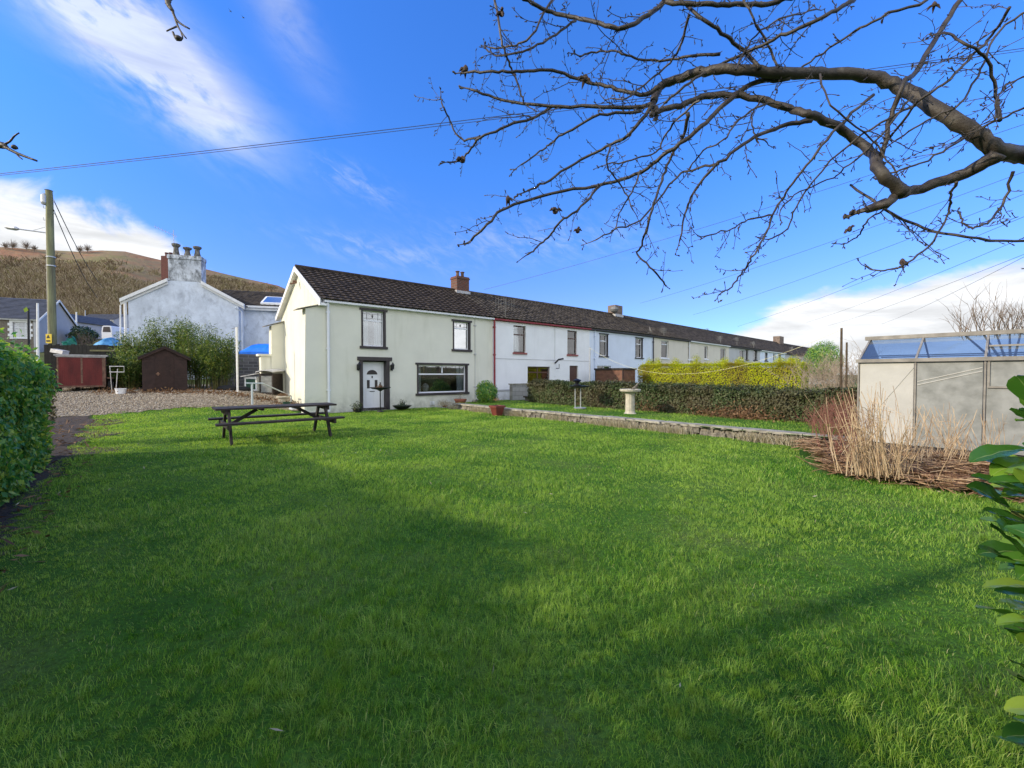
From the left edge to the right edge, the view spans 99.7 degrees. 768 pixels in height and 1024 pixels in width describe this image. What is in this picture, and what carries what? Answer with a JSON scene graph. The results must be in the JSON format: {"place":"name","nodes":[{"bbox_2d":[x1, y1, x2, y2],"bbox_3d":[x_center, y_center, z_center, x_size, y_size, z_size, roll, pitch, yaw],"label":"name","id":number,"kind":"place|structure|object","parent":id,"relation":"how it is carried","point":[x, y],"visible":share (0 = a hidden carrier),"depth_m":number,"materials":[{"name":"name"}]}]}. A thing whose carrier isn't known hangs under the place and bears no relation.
{"place":"outdoors","nodes":[
{"label":"outdoors","id":0,"kind":"place"},
{"bbox_2d":[0,415,128,555],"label":"soil border","id":1,"kind":"object","parent":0,"point":[67,438],"visible":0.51,"depth_m":8.33,"materials":[{"name":"soil"}]},
{"bbox_2d":[0,307,62,506],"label":"evergreen hedge","id":2,"kind":"object","parent":1,"relation":"on","point":[27,391],"visible":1,"depth_m":5.99,"materials":[{"name":"green plant"}]},
{"bbox_2d":[42,382,60,430],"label":"brown shrub","id":3,"kind":"object","parent":1,"relation":"on","point":[52,413],"visible":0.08,"depth_m":9.20,"materials":[{"name":"plant"}]},
{"bbox_2d":[0,416,113,591],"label":"twig litter","id":4,"kind":"object","parent":1,"relation":"on","point":[33,531],"visible":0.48,"depth_m":5.64,"materials":[{"name":"brown plant"}]},
{"bbox_2d":[48,384,300,416],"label":"gravel drive","id":5,"kind":"structure","parent":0,"point":[152,407],"depth_m":16.76,"materials":[{"name":"gravel"}]},
{"bbox_2d":[4,189,56,344],"bbox_3d":[-24.341,-4.710,21.862,2.568,10.202,0.418,0,1,0],"label":"telegraph pole","id":6,"kind":"object","parent":5,"relation":"on","point":[46,198],"visible":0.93,"depth_m":21.78,"materials":[{"name":"wood"}]},
{"bbox_2d":[53,209,97,297],"bbox_3d":[-30.669,-8.349,30.814,0.033,1.355,23.478,-1,2,-40],"label":"drop wire","id":7,"kind":"object","parent":6,"relation":"attached to","point":[72,253],"visible":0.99,"depth_m":27.03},
{"bbox_2d":[53,354,113,391],"bbox_3d":[-19.472,-0.461,19.828,1.855,1.681,2.760,-1,2,-40],"label":"box trailer","id":8,"kind":"object","parent":5,"relation":"on","point":[77,371],"visible":0.81,"depth_m":18.77,"materials":[{"name":"metal"}]},
{"bbox_2d":[44,344,141,387],"bbox_3d":[-20.303,-0.602,21.032,3.890,2.630,0.165,0,1,-15],"label":"board fence","id":9,"kind":"object","parent":5,"relation":"on","point":[50,358],"visible":0.32,"depth_m":20.82,"materials":[{"name":"brown wood"}]},
{"bbox_2d":[106,346,142,388],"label":"bamboo","id":10,"kind":"object","parent":5,"relation":"on","point":[131,369],"visible":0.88,"depth_m":20.06,"materials":[{"name":"plant"}]},
{"bbox_2d":[110,326,163,387],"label":"bamboo","id":11,"kind":"object","parent":5,"relation":"on","point":[135,340],"visible":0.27,"depth_m":21.09,"materials":[{"name":"plant"}]},
{"bbox_2d":[137,346,190,391],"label":"wooden shed","id":12,"kind":"structure","parent":5,"relation":"on","point":[163,367],"depth_m":19.04,"materials":[{"name":"wood"}]},
{"bbox_2d":[154,359,173,391],"bbox_3d":[-15.316,-0.383,19.037,0.656,1.426,0.070,-1,2,-38],"label":"door","id":13,"kind":"structure","parent":12,"relation":"in","point":[166,366],"depth_m":19.04,"materials":[{"name":"wood"}]},
{"bbox_2d":[138,313,198,374],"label":"bamboo","id":14,"kind":"object","parent":5,"relation":"on","point":[155,338],"visible":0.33,"depth_m":21.70,"materials":[{"name":"plant"}]},
{"bbox_2d":[86,385,298,403],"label":"leaf litter","id":15,"kind":"object","parent":5,"relation":"on","point":[182,392],"visible":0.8,"depth_m":18.52,"materials":[{"name":"brown plant"}]},
{"bbox_2d":[168,319,223,388],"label":"bamboo","id":16,"kind":"object","parent":5,"relation":"on","point":[191,364],"visible":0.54,"depth_m":21.03,"materials":[{"name":"plant"}]},
{"bbox_2d":[189,329,242,389],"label":"bamboo","id":17,"kind":"object","parent":5,"relation":"on","point":[214,362],"visible":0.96,"depth_m":20.58,"materials":[{"name":"plant"}]},
{"bbox_2d":[216,385,250,390],"bbox_3d":[-13.013,0.191,20.222,1.614,0.260,0.632,0,1,0],"label":"rubbish sack","id":18,"kind":"object","parent":5,"relation":"on","point":[231,387],"visible":0.8,"depth_m":20.09,"materials":[{"name":"black plastic"}]},
{"bbox_2d":[231,327,238,393],"bbox_3d":[-12.159,-1.013,18.982,0.278,2.991,0.079,0,1,0],"label":"clothes pole","id":19,"kind":"object","parent":5,"relation":"on","point":[237,380],"visible":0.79,"depth_m":18.95,"materials":[{"name":"metal"}]},
{"bbox_2d":[240,373,259,390],"bbox_3d":[-12.440,-0.138,20.962,0.792,0.928,1.050,0,1,3],"label":"garden locker","id":20,"kind":"object","parent":5,"relation":"on","point":[252,380],"visible":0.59,"depth_m":20.60,"materials":[{"name":"white paint"}]},
{"bbox_2d":[245,383,291,404],"bbox_3d":[-10.091,0.419,18.174,0.315,1.001,2.189,1,1,21],"label":"handrail","id":21,"kind":"object","parent":5,"relation":"on","point":[266,385],"visible":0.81,"depth_m":17.39,"materials":[{"name":"metal"}]},
{"bbox_2d":[255,369,284,393],"bbox_3d":[-11.470,-0.136,20.561,0.855,1.218,1.050,0,1,3],"label":"garden locker","id":22,"kind":"object","parent":5,"relation":"on","point":[274,381],"visible":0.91,"depth_m":20.21,"materials":[{"name":"grey wood"}]},
{"bbox_2d":[276,392,289,402],"bbox_3d":[-9.861,0.610,18.619,0.518,0.501,0.520,-1,2,-43],"label":"cream planter","id":23,"kind":"object","parent":5,"relation":"on","point":[283,397],"visible":0.95,"depth_m":18.48,"materials":[{"name":"ceramic"}]},
{"bbox_2d":[0,247,1021,500],"bbox_3d":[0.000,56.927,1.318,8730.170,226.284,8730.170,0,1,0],"label":"ground","id":24,"kind":"structure","parent":0,"point":[136,261],"depth_m":167.60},
{"bbox_2d":[27,309,29,356],"bbox_3d":[-34.621,-3.211,30.939,0.188,4.334,0.150,-1,1,-22],"label":"street post","id":25,"kind":"object","parent":24,"relation":"on","point":[28,327],"visible":0.65,"depth_m":30.88,"materials":[{"name":"black metal"}]},
{"bbox_2d":[36,303,39,360],"bbox_3d":[-32.864,-3.212,29.939,0.204,4.757,0.162,-1,1,-22],"label":"street post","id":26,"kind":"object","parent":24,"relation":"on","point":[37,332],"visible":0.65,"depth_m":29.89,"materials":[{"name":"metal"}]},
{"bbox_2d":[0,297,77,351],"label":"stone house","id":27,"kind":"structure","parent":24,"relation":"on","point":[13,316],"depth_m":40.33,"materials":[{"name":"grey stone"}]},
{"bbox_2d":[7,320,32,338],"bbox_3d":[-44.905,-4.972,39.508,1.680,1.740,0.294,-1,1,-22],"label":"window","id":28,"kind":"structure","parent":27,"relation":"in","point":[11,322],"depth_m":39.45,"materials":[{"name":"white plastic"}]},
{"bbox_2d":[61,336,76,344],"bbox_3d":[-34.879,-3.362,33.956,0.880,0.815,0.550,0,1,0],"label":"green netting","id":29,"kind":"object","parent":24,"relation":"on","point":[70,341],"visible":0.7,"depth_m":33.91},
{"bbox_2d":[65,325,99,344],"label":"bush","id":30,"kind":"object","parent":24,"relation":"on","point":[82,331],"visible":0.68,"depth_m":43.57,"materials":[{"name":"green plant"}]},
{"bbox_2d":[70,314,118,338],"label":"house","id":31,"kind":"structure","parent":24,"relation":"on","point":[96,324],"depth_m":58.20,"materials":[{"name":"blue stone"}]},
{"bbox_2d":[0,0,189,161],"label":"tree","id":32,"kind":"object","parent":24,"relation":"on","point":[3,145],"visible":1,"depth_m":2.24,"materials":[{"name":"brown plant"}]},
{"bbox_2d":[94,337,121,345],"bbox_3d":[-30.867,-3.050,33.438,1.952,1.137,2.000,0,1,0],"label":"blue tarpaulin","id":33,"kind":"object","parent":24,"relation":"on","point":[110,341],"visible":0.41,"depth_m":32.93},
{"bbox_2d":[102,326,128,340],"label":"white van","id":34,"kind":"object","parent":24,"relation":"on","point":[109,331],"visible":0.52,"depth_m":48.00,"materials":[{"name":"metal"}]},
{"bbox_2d":[104,314,128,326],"bbox_3d":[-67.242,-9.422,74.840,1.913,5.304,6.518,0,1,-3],"label":"row house","id":35,"kind":"structure","parent":24,"relation":"on","point":[114,319],"depth_m":72.94,"materials":[{"name":"paint"}]},
{"bbox_2d":[0,253,284,315],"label":"hillside scrub","id":36,"kind":"object","parent":24,"relation":"on","point":[25,278],"visible":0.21,"depth_m":120.52,"materials":[{"name":"plant"}]},
{"bbox_2d":[119,226,283,379],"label":"gable house","id":37,"kind":"structure","parent":24,"relation":"on","point":[181,288],"depth_m":26.95,"materials":[{"name":"paint"}]},
{"bbox_2d":[210,354,258,386],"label":"boundary wall","id":38,"kind":"structure","parent":24,"relation":"on","point":[249,365],"depth_m":23.54,"materials":[{"name":"stone"}]},
{"bbox_2d":[239,344,268,353],"bbox_3d":[-13.389,-0.951,25.170,3.991,2.736,2.030,0,1,0],"label":"blue canopy","id":39,"kind":"object","parent":24,"relation":"on","point":[258,349],"visible":0.27,"depth_m":24.32,"materials":[{"name":"fabric"}]},
{"bbox_2d":[256,264,495,412],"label":"cottage","id":40,"kind":"structure","parent":24,"relation":"on","point":[343,341],"depth_m":18.97,"materials":[{"name":"paint"}]},
{"bbox_2d":[363,363,381,407],"bbox_3d":[-5.858,0.058,18.095,0.844,1.867,0.080,-1,2,-41],"label":"door","id":41,"kind":"structure","parent":40,"relation":"in","point":[372,372],"depth_m":18.09,"materials":[{"name":"white plastic"}]},
{"bbox_2d":[359,307,387,348],"bbox_3d":[-5.767,-2.274,17.891,1.184,1.647,0.314,-1,2,-41],"label":"window","id":42,"kind":"structure","parent":40,"relation":"in","point":[379,320],"depth_m":18.04,"materials":[{"name":"grey paint"}]},
{"bbox_2d":[415,363,469,395],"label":"window","id":43,"kind":"structure","parent":40,"relation":"in","point":[462,368],"depth_m":20.19,"materials":[{"name":"grey paint"}]},
{"bbox_2d":[451,319,471,351],"bbox_3d":[-2.437,-2.303,20.697,1.151,1.508,0.225,-1,2,-41],"label":"window","id":44,"kind":"structure","parent":40,"relation":"in","point":[461,330],"depth_m":20.79,"materials":[{"name":"glass"}]},
{"bbox_2d":[462,291,592,399],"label":"terraced house","id":45,"kind":"structure","parent":24,"relation":"on","point":[532,339],"depth_m":24.24,"materials":[{"name":"paint"}]},
{"bbox_2d":[513,326,526,354],"bbox_3d":[0.386,-2.347,23.112,1.001,1.522,0.205,-1,2,-41],"label":"window","id":46,"kind":"structure","parent":45,"relation":"in","point":[519,331],"depth_m":23.22,"materials":[{"name":"glass"}]},
{"bbox_2d":[528,366,548,381],"bbox_3d":[1.431,-0.515,24.150,1.738,0.913,0.058,-1,2,-41],"label":"window","id":47,"kind":"structure","parent":45,"relation":"in","point":[533,372],"depth_m":24.11,"materials":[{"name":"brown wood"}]},
{"bbox_2d":[567,330,577,355],"bbox_3d":[3.573,-2.426,25.852,0.979,1.515,0.205,-1,2,-41],"label":"window","id":48,"kind":"structure","parent":45,"relation":"in","point":[571,335],"depth_m":25.95,"materials":[{"name":"red paint"}]},
{"bbox_2d":[570,366,576,380],"bbox_3d":[3.646,-0.148,26.056,0.746,1.890,0.040,-1,2,-41],"label":"door","id":49,"kind":"structure","parent":45,"relation":"in","point":[573,369],"depth_m":26.07,"materials":[{"name":"brown wood"}]},
{"bbox_2d":[453,403,868,442],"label":"stone wall","id":50,"kind":"structure","parent":24,"relation":"on","point":[718,431],"depth_m":11.06,"materials":[{"name":"stone"}]},
{"bbox_2d":[845,342,847,387],"bbox_3d":[8.987,0.108,11.606,0.071,2.447,0.058,0,1,0],"label":"garden post","id":51,"kind":"object","parent":24,"relation":"on","point":[846,371],"visible":0.59,"depth_m":11.57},
{"bbox_2d":[856,329,1023,455],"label":"greenhouse","id":52,"kind":"object","parent":24,"relation":"on","point":[968,387],"visible":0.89,"depth_m":7.74,"materials":[{"name":"glass"}]},
{"bbox_2d":[935,279,1023,356],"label":"bare tree","id":53,"kind":"object","parent":24,"relation":"on","point":[1000,314],"visible":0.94,"depth_m":13.65,"materials":[{"name":"brown plant"}]},
{"bbox_2d":[0,48,1023,173],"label":"overhead cable","id":54,"kind":"object","parent":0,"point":[437,123],"visible":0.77,"depth_m":14.80,"materials":[{"name":"rubber"}]},
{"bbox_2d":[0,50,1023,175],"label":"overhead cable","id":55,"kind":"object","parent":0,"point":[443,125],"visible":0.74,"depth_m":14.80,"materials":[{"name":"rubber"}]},
{"bbox_2d":[0,405,1023,767],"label":"lawn","id":56,"kind":"structure","parent":0,"point":[68,648],"depth_m":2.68,"materials":[{"name":"plant"}]},
{"bbox_2d":[208,402,344,445],"bbox_3d":[-5.552,0.901,10.222,2.579,0.797,1.800,-1,2,-40],"label":"picnic table","id":57,"kind":"object","parent":56,"relation":"on","point":[225,411],"visible":0.96,"depth_m":9.98,"materials":[{"name":"brown wood"}]},
{"bbox_2d":[369,384,390,411],"bbox_3d":[-5.138,0.531,16.853,0.800,1.097,0.788,0,1,0],"label":"iron planter stand","id":58,"kind":"object","parent":56,"relation":"on","point":[380,387],"visible":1,"depth_m":16.78,"materials":[{"name":"black metal"}]},
{"bbox_2d":[392,399,411,409],"bbox_3d":[-4.568,0.844,17.944,0.800,0.421,0.780,0,1,0],"label":"bowl planter","id":59,"kind":"object","parent":56,"relation":"on","point":[402,406],"visible":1,"depth_m":17.79,"materials":[{"name":"black metal"}]},
{"bbox_2d":[8,424,939,767],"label":"fallen leaves","id":60,"kind":"object","parent":56,"relation":"on","point":[272,588],"visible":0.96,"depth_m":2.92,"materials":[{"name":"brown plant"}]},
{"bbox_2d":[489,397,505,415],"bbox_3d":[-0.532,0.800,15.534,0.430,0.681,0.430,-1,2,-40],"label":"red pot","id":61,"kind":"object","parent":56,"relation":"on","point":[497,410],"visible":0.99,"depth_m":15.44,"materials":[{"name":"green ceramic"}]},
{"bbox_2d":[448,404,814,446],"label":"bleached grass","id":62,"kind":"structure","parent":56,"relation":"on","point":[746,437],"depth_m":11.34,"materials":[{"name":"plant"}]},
{"bbox_2d":[414,0,1023,302],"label":"fruit tree","id":63,"kind":"object","parent":56,"relation":"on","point":[990,146],"visible":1,"depth_m":2.58,"materials":[{"name":"brown plant"}]},
{"bbox_2d":[812,429,1023,489],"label":"planting bed","id":64,"kind":"object","parent":56,"relation":"on","point":[889,445],"visible":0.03,"depth_m":7.51,"materials":[{"name":"soil"}]},
{"bbox_2d":[800,391,854,439],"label":"red bramble","id":65,"kind":"object","parent":64,"relation":"on","point":[821,430],"visible":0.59,"depth_m":8.79,"materials":[{"name":"plant"}]},
{"bbox_2d":[787,393,883,455],"bbox_3d":[5.552,0.672,7.311,1.265,1.125,1.341,0,1,0],"label":"red bramble","id":66,"kind":"object","parent":64,"relation":"on","point":[823,416],"visible":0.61,"depth_m":7.28,"materials":[{"name":"plant"}]},
{"bbox_2d":[821,379,856,435],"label":"red bramble","id":67,"kind":"object","parent":64,"relation":"on","point":[843,408],"visible":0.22,"depth_m":9.38,"materials":[{"name":"plant"}]},
{"bbox_2d":[790,437,1023,502],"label":"fallen straw","id":68,"kind":"object","parent":64,"relation":"on","point":[951,474],"visible":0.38,"depth_m":6.03,"materials":[{"name":"plant"}]},
{"bbox_2d":[804,384,917,481],"bbox_3d":[4.819,0.602,5.896,1.003,1.287,1.162,0,1,0],"label":"reed clump","id":69,"kind":"object","parent":68,"relation":"on","point":[870,466],"visible":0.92,"depth_m":5.90,"materials":[{"name":"plant"}]},
{"bbox_2d":[845,402,952,479],"bbox_3d":[5.037,0.730,5.868,1.181,1.033,0.889,0,1,0],"label":"reed clump","id":70,"kind":"object","parent":68,"relation":"on","point":[900,444],"visible":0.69,"depth_m":5.82,"materials":[{"name":"plant"}]},
{"bbox_2d":[876,400,965,464],"bbox_3d":[6.045,0.740,6.523,0.782,0.982,0.929,0,1,0],"label":"reed clump","id":71,"kind":"object","parent":64,"relation":"on","point":[913,452],"visible":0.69,"depth_m":6.42,"materials":[{"name":"plant"}]},
{"bbox_2d":[887,406,979,467],"bbox_3d":[6.444,0.768,6.455,0.839,0.930,1.049,0,1,-17],"label":"reed clump","id":72,"kind":"object","parent":64,"relation":"on","point":[950,447],"visible":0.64,"depth_m":6.41,"materials":[{"name":"plant"}]},
{"bbox_2d":[915,405,978,458],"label":"reed clump","id":73,"kind":"object","parent":64,"relation":"on","point":[945,443],"visible":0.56,"depth_m":6.81,"materials":[{"name":"plant"}]},
{"bbox_2d":[968,412,1023,449],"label":"reed clump","id":74,"kind":"object","parent":64,"relation":"on","point":[990,433],"visible":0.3,"depth_m":6.33,"materials":[{"name":"plant"}]},
{"bbox_2d":[966,375,1023,746],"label":"laurel shrub","id":75,"kind":"object","parent":56,"relation":"on","point":[1003,460],"visible":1,"depth_m":1.00,"materials":[{"name":"green plant"}]},
{"bbox_2d":[0,0,1023,374],"label":"sky","id":76,"kind":"structure","parent":0,"point":[87,82],"materials":[{"name":"blue"}]},
{"bbox_2d":[455,400,852,436],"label":"lawn","id":77,"kind":"structure","parent":0,"point":[705,419],"depth_m":12.78,"materials":[{"name":"plant"}]},
{"bbox_2d":[475,380,497,402],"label":"round bush","id":78,"kind":"object","parent":77,"relation":"on","point":[484,395],"visible":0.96,"depth_m":19.16,"materials":[{"name":"green plant"}]},
{"bbox_2d":[569,379,588,408],"bbox_3d":[2.474,0.368,15.881,0.760,1.130,0.760,0,1,0],"label":"bird table","id":79,"kind":"object","parent":77,"relation":"on","point":[577,384],"visible":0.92,"depth_m":15.80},
{"bbox_2d":[619,383,640,413],"bbox_3d":[3.777,0.465,13.816,0.670,1.030,0.670,0,1,0],"label":"bird bath","id":80,"kind":"object","parent":77,"relation":"on","point":[630,401],"visible":0.96,"depth_m":13.69,"materials":[{"name":"stone"}]},
{"bbox_2d":[635,397,679,412],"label":"dead bracken","id":81,"kind":"object","parent":77,"relation":"on","point":[645,407],"visible":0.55,"depth_m":14.61,"materials":[{"name":"brown plant"}]},
{"bbox_2d":[526,375,856,423],"bbox_3d":[5.188,0.351,15.012,1.526,1.356,12.864,-1,2,-41],"label":"evergreen hedge","id":82,"kind":"object","parent":77,"relation":"on","point":[792,401],"visible":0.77,"depth_m":13.62,"materials":[{"name":"green plant"}]},
{"bbox_2d":[676,400,755,417],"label":"dead bracken","id":83,"kind":"object","parent":77,"relation":"on","point":[706,412],"visible":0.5,"depth_m":13.11,"materials":[{"name":"brown plant"}]},
{"bbox_2d":[693,399,789,421],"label":"dead bracken","id":84,"kind":"object","parent":77,"relation":"on","point":[745,415],"visible":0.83,"depth_m":12.12,"materials":[{"name":"brown plant"}]},
{"bbox_2d":[839,328,842,397],"bbox_3d":[8.613,-0.061,11.303,0.080,2.800,0.068,0,1,0],"label":"garden post","id":85,"kind":"object","parent":77,"relation":"on","point":[841,354],"visible":0.59,"depth_m":11.27,"materials":[{"name":"wood"}]},
{"label":"neighbour ground","id":86,"kind":"structure","parent":0,"visible":0},
{"bbox_2d":[508,383,527,399],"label":"block wall","id":87,"kind":"structure","parent":86,"relation":"on","point":[518,391],"depth_m":21.28,"materials":[{"name":"grey concrete"}]},
{"bbox_2d":[553,304,655,382],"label":"terraced house","id":88,"kind":"structure","parent":86,"relation":"on","point":[618,338],"depth_m":29.39,"materials":[{"name":"paint"}]},
{"bbox_2d":[599,333,608,356],"bbox_3d":[5.879,-2.488,27.834,1.009,1.530,0.205,-1,2,-41],"label":"window","id":89,"kind":"structure","parent":88,"relation":"in","point":[603,338],"depth_m":27.98,"materials":[{"name":"glass"}]},
{"bbox_2d":[635,337,643,358],"bbox_3d":[8.920,-2.528,30.450,1.035,1.521,0.205,-1,2,-41],"label":"window","id":90,"kind":"structure","parent":88,"relation":"in","point":[638,342],"depth_m":30.59,"materials":[{"name":"grey paint"}]},
{"bbox_2d":[594,368,636,384],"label":"garden shed","id":91,"kind":"structure","parent":86,"relation":"on","point":[621,374],"depth_m":24.54,"materials":[{"name":"brick"}]},
{"bbox_2d":[599,315,693,367],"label":"terraced house","id":92,"kind":"structure","parent":86,"relation":"on","point":[670,345],"depth_m":33.67,"materials":[{"name":"paint"}]},
{"bbox_2d":[661,341,669,359],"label":"window","id":93,"kind":"structure","parent":92,"relation":"in","point":[663,343],"depth_m":32.78,"materials":[{"name":"white plastic"}]},
{"bbox_2d":[654,321,731,367],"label":"terraced house","id":94,"kind":"structure","parent":86,"relation":"on","point":[705,347],"depth_m":37.80,"materials":[{"name":"paint"}]},
{"bbox_2d":[637,358,810,389],"bbox_3d":[10.614,-0.283,22.819,1.496,2.554,8.524,-1,2,-40],"label":"conifer hedge","id":95,"kind":"object","parent":86,"relation":"on","point":[743,373],"visible":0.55,"depth_m":21.81,"materials":[{"name":"plant"}]},
{"bbox_2d":[696,328,762,366],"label":"terraced house","id":96,"kind":"structure","parent":86,"relation":"on","point":[738,348],"depth_m":42.92,"materials":[{"name":"paint"}]},
{"bbox_2d":[729,334,786,367],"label":"terraced house","id":97,"kind":"structure","parent":86,"relation":"on","point":[767,352],"depth_m":47.45,"materials":[{"name":"paint"}]},
{"bbox_2d":[756,336,806,366],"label":"terraced house","id":98,"kind":"structure","parent":86,"relation":"on","point":[777,342],"depth_m":53.51,"materials":[{"name":"grey concrete"}]},
{"bbox_2d":[782,343,821,384],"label":"terraced house","id":99,"kind":"structure","parent":86,"relation":"on","point":[799,349],"depth_m":57.88,"materials":[{"name":"grey concrete"}]},
{"bbox_2d":[771,353,850,389],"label":"bare shrub","id":100,"kind":"object","parent":86,"relation":"on","point":[803,376],"visible":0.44,"depth_m":17.30,"materials":[{"name":"plant"}]},
{"bbox_2d":[789,346,857,389],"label":"bare shrub","id":101,"kind":"object","parent":86,"relation":"on","point":[815,379],"visible":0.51,"depth_m":15.80,"materials":[{"name":"plant"}]},
{"bbox_2d":[803,341,843,379],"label":"round shrub","id":102,"kind":"object","parent":86,"relation":"on","point":[827,349],"visible":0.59,"depth_m":29.56,"materials":[{"name":"green plant"}]},
{"bbox_2d":[806,358,857,387],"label":"bare shrub","id":103,"kind":"object","parent":86,"relation":"on","point":[831,373],"visible":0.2,"depth_m":16.49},
{"bbox_2d":[806,342,879,386],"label":"bare shrub","id":104,"kind":"object","parent":86,"relation":"on","point":[844,371],"visible":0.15,"depth_m":15.50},
{"bbox_2d":[810,334,889,388],"bbox_3d":[11.264,-0.285,14.088,2.478,2.730,2.816,1,2,43],"label":"bare shrub","id":105,"kind":"object","parent":86,"relation":"on","point":[837,382],"visible":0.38,"depth_m":14.15,"materials":[{"name":"plant"}]},
{"bbox_3d":[16.693,-3.499,11.922,0.316,9.843,0.316,0,1,0],"label":"wire pole","id":106,"kind":"object","parent":86,"relation":"on","visible":0},
{"bbox_2d":[484,124,1023,289],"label":"service wire","id":107,"kind":"object","parent":106,"relation":"attached to","point":[752,212],"visible":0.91,"depth_m":16.63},
{"bbox_2d":[642,172,1022,302],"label":"service wire","id":108,"kind":"object","parent":106,"relation":"attached to","point":[851,234],"visible":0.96,"depth_m":18.21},
{"bbox_2d":[697,194,1023,313],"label":"service wire","id":109,"kind":"object","parent":106,"relation":"attached to","point":[886,247],"visible":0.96,"depth_m":18.54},
{"bbox_2d":[740,217,1022,325],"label":"service wire","id":110,"kind":"object","parent":106,"relation":"attached to","point":[891,270],"visible":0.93,"depth_m":20.18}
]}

